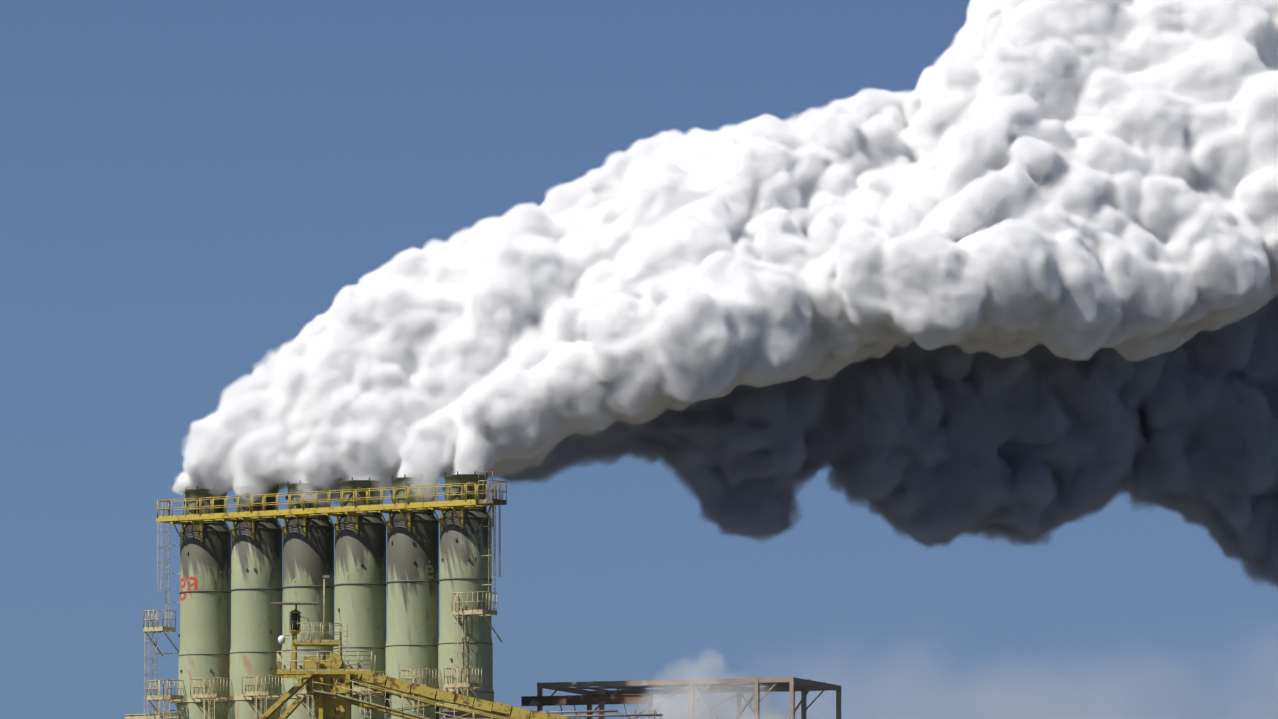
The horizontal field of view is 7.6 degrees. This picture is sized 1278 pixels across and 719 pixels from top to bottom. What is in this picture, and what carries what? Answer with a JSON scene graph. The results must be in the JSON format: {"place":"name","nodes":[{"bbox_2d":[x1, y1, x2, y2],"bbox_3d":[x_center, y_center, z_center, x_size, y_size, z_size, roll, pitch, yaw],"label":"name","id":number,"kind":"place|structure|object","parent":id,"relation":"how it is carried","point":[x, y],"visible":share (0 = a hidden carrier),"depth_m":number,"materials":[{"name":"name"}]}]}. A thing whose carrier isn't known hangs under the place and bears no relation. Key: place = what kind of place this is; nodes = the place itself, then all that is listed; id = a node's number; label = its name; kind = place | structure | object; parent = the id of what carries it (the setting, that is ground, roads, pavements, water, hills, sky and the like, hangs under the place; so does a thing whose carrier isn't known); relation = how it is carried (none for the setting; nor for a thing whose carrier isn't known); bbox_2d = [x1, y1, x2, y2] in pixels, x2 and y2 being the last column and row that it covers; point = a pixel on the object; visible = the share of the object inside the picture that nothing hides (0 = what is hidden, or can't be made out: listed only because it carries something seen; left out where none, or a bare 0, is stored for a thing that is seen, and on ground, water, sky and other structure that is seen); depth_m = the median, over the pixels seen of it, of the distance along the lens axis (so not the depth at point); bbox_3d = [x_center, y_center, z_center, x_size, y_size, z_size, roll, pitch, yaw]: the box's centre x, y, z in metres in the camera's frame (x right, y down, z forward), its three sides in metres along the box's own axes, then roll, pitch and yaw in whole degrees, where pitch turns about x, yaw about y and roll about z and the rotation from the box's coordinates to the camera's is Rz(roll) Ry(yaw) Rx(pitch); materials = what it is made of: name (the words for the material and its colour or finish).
{"place":"outdoors","nodes":[
{"label":"outdoors","id":0,"kind":"place"},
{"bbox_2d":[258,623,375,718],"bbox_3d":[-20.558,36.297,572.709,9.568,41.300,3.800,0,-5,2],"label":"platform","id":1,"kind":"structure","parent":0,"point":[309,675],"depth_m":573.43,"materials":[{"name":"yellow metal"}]},
{"bbox_2d":[0,0,1277,718],"label":"sky","id":2,"kind":"structure","parent":0,"point":[918,359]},
{"label":"ground","id":3,"kind":"structure","parent":0,"visible":0},
{"bbox_2d":[312,661,571,718],"bbox_3d":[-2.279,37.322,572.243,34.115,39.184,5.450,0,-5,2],"label":"conveyor gallery","id":4,"kind":"object","parent":3,"relation":"on","point":[378,682],"visible":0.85,"depth_m":573.29,"materials":[{"name":"yellow metal"}]},
{"bbox_2d":[270,602,319,668],"bbox_3d":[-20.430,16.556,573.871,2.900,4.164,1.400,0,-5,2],"label":"lamp mast","id":5,"kind":"object","parent":4,"relation":"attached to","point":[294,617],"visible":0.92,"depth_m":573.73,"materials":[{"name":"metal"}]},
{"bbox_2d":[278,634,294,643],"bbox_3d":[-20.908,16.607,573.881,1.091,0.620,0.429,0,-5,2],"label":"lamp","id":6,"kind":"object","parent":5,"relation":"attached to","point":[281,639],"visible":0.96,"depth_m":573.75,"materials":[{"name":"white glass"}]},
{"bbox_2d":[323,575,329,659],"bbox_3d":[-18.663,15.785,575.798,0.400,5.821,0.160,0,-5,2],"label":"sensor pole","id":7,"kind":"object","parent":4,"relation":"attached to","point":[326,576],"visible":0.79,"depth_m":575.90,"materials":[{"name":"grey metal"}]},
{"bbox_2d":[442,709,506,718],"bbox_3d":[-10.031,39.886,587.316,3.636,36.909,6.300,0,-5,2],"label":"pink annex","id":8,"kind":"object","parent":3,"relation":"on","point":[448,712],"visible":0.37,"depth_m":586.04,"materials":[{"name":"metal"}]},
{"bbox_2d":[507,710,662,718],"bbox_3d":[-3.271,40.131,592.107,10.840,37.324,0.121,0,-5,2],"label":"railing","id":9,"kind":"object","parent":3,"relation":"on","point":[579,712],"visible":0.79,"depth_m":593.77,"materials":[{"name":"metal"}]},
{"bbox_2d":[521,677,840,718],"bbox_3d":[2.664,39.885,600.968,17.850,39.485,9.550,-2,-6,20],"label":"steel frame","id":10,"kind":"object","parent":3,"relation":"on","point":[629,691],"visible":0.9,"depth_m":600.33,"materials":[{"name":"rusty steel"},{"name":"dark brown paint"}]},
{"bbox_3d":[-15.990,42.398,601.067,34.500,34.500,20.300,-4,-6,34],"label":"works building","id":11,"kind":"object","parent":3,"relation":"on","visible":0},
{"bbox_2d":[125,502,179,718],"bbox_3d":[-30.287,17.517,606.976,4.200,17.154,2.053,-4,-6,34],"label":"ladder","id":12,"kind":"object","parent":11,"relation":"on","point":[156,630],"visible":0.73,"depth_m":606.49,"materials":[{"name":"beige metal"}]},
{"bbox_2d":[177,486,230,718],"bbox_3d":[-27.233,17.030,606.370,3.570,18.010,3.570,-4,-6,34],"label":"stack","id":13,"kind":"object","parent":11,"relation":"on","point":[204,635],"visible":0.81,"depth_m":605.20,"materials":[{"name":"paint"}]},
{"bbox_2d":[180,577,199,600],"bbox_3d":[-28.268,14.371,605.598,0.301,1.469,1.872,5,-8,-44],"label":"lettering","id":14,"kind":"object","parent":13,"relation":"attached to","point":[195,583],"visible":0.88,"depth_m":605.38,"materials":[{"name":"red paint"}]},
{"bbox_2d":[156,483,487,542],"bbox_3d":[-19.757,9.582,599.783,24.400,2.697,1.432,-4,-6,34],"label":"top platform","id":15,"kind":"structure","parent":13,"relation":"attached to","point":[329,511],"depth_m":599.56,"materials":[{"name":"yellow paint"}]},
{"bbox_2d":[184,481,470,511],"bbox_3d":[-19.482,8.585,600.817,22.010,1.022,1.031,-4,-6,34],"label":"neck fittings","id":16,"kind":"object","parent":15,"relation":"on","point":[391,491],"visible":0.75,"depth_m":600.09,"materials":[{"name":"yellow metal"}]},
{"bbox_2d":[228,484,282,718],"bbox_3d":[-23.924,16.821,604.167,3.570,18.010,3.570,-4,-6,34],"label":"stack","id":17,"kind":"object","parent":11,"relation":"on","point":[256,590],"visible":0.79,"depth_m":602.98,"materials":[{"name":"paint"}]},
{"bbox_2d":[280,480,334,718],"bbox_3d":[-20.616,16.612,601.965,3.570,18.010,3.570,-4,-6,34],"label":"stack","id":18,"kind":"object","parent":11,"relation":"on","point":[311,554],"visible":0.62,"depth_m":600.92,"materials":[{"name":"paint"}]},
{"bbox_2d":[292,572,306,591],"bbox_3d":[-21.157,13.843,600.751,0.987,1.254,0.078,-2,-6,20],"label":"lettering","id":19,"kind":"object","parent":18,"relation":"attached to","point":[299,583],"visible":0.98,"depth_m":600.71,"materials":[{"name":"paint"}]},
{"bbox_2d":[147,667,481,718],"bbox_3d":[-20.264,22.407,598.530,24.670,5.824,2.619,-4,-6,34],"label":"balconies","id":20,"kind":"structure","parent":11,"relation":"on","point":[204,697],"depth_m":600.44,"materials":[{"name":"beige paint"}]},
{"bbox_2d":[333,477,386,718],"bbox_3d":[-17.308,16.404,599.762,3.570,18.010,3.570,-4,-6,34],"label":"stack","id":21,"kind":"object","parent":11,"relation":"on","point":[360,610],"visible":0.81,"depth_m":598.68,"materials":[{"name":"paint"}]},
{"bbox_2d":[345,566,359,585],"bbox_3d":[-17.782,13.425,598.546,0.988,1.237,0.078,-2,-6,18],"label":"lettering","id":22,"kind":"object","parent":21,"relation":"attached to","point":[352,575],"visible":0.96,"depth_m":598.48,"materials":[{"name":"paint"}]},
{"bbox_2d":[384,474,438,718],"bbox_3d":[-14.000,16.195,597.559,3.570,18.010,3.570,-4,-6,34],"label":"stack","id":23,"kind":"object","parent":11,"relation":"on","point":[412,609],"visible":0.77,"depth_m":596.39,"materials":[{"name":"paint"}]},
{"bbox_2d":[425,565,432,578],"bbox_3d":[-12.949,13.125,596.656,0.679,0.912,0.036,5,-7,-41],"label":"lettering","id":24,"kind":"object","parent":23,"relation":"attached to","point":[430,571],"visible":1,"depth_m":596.61,"materials":[{"name":"paint"}]},
{"bbox_2d":[437,471,493,718],"bbox_3d":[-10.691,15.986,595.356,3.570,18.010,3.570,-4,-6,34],"label":"stack","id":25,"kind":"object","parent":11,"relation":"on","point":[463,565],"visible":0.85,"depth_m":594.25,"materials":[{"name":"paint"}]},
{"bbox_2d":[452,481,501,707],"bbox_3d":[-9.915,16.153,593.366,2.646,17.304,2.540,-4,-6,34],"label":"ladder","id":26,"kind":"object","parent":25,"relation":"attached to","point":[480,612],"visible":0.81,"depth_m":593.30,"materials":[{"name":"beige metal"}]},
{"bbox_2d":[478,471,506,526],"bbox_3d":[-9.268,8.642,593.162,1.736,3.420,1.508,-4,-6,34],"label":"platform","id":27,"kind":"structure","parent":26,"relation":"attached to","point":[492,502],"depth_m":592.57,"materials":[{"name":"paint"}]}
]}

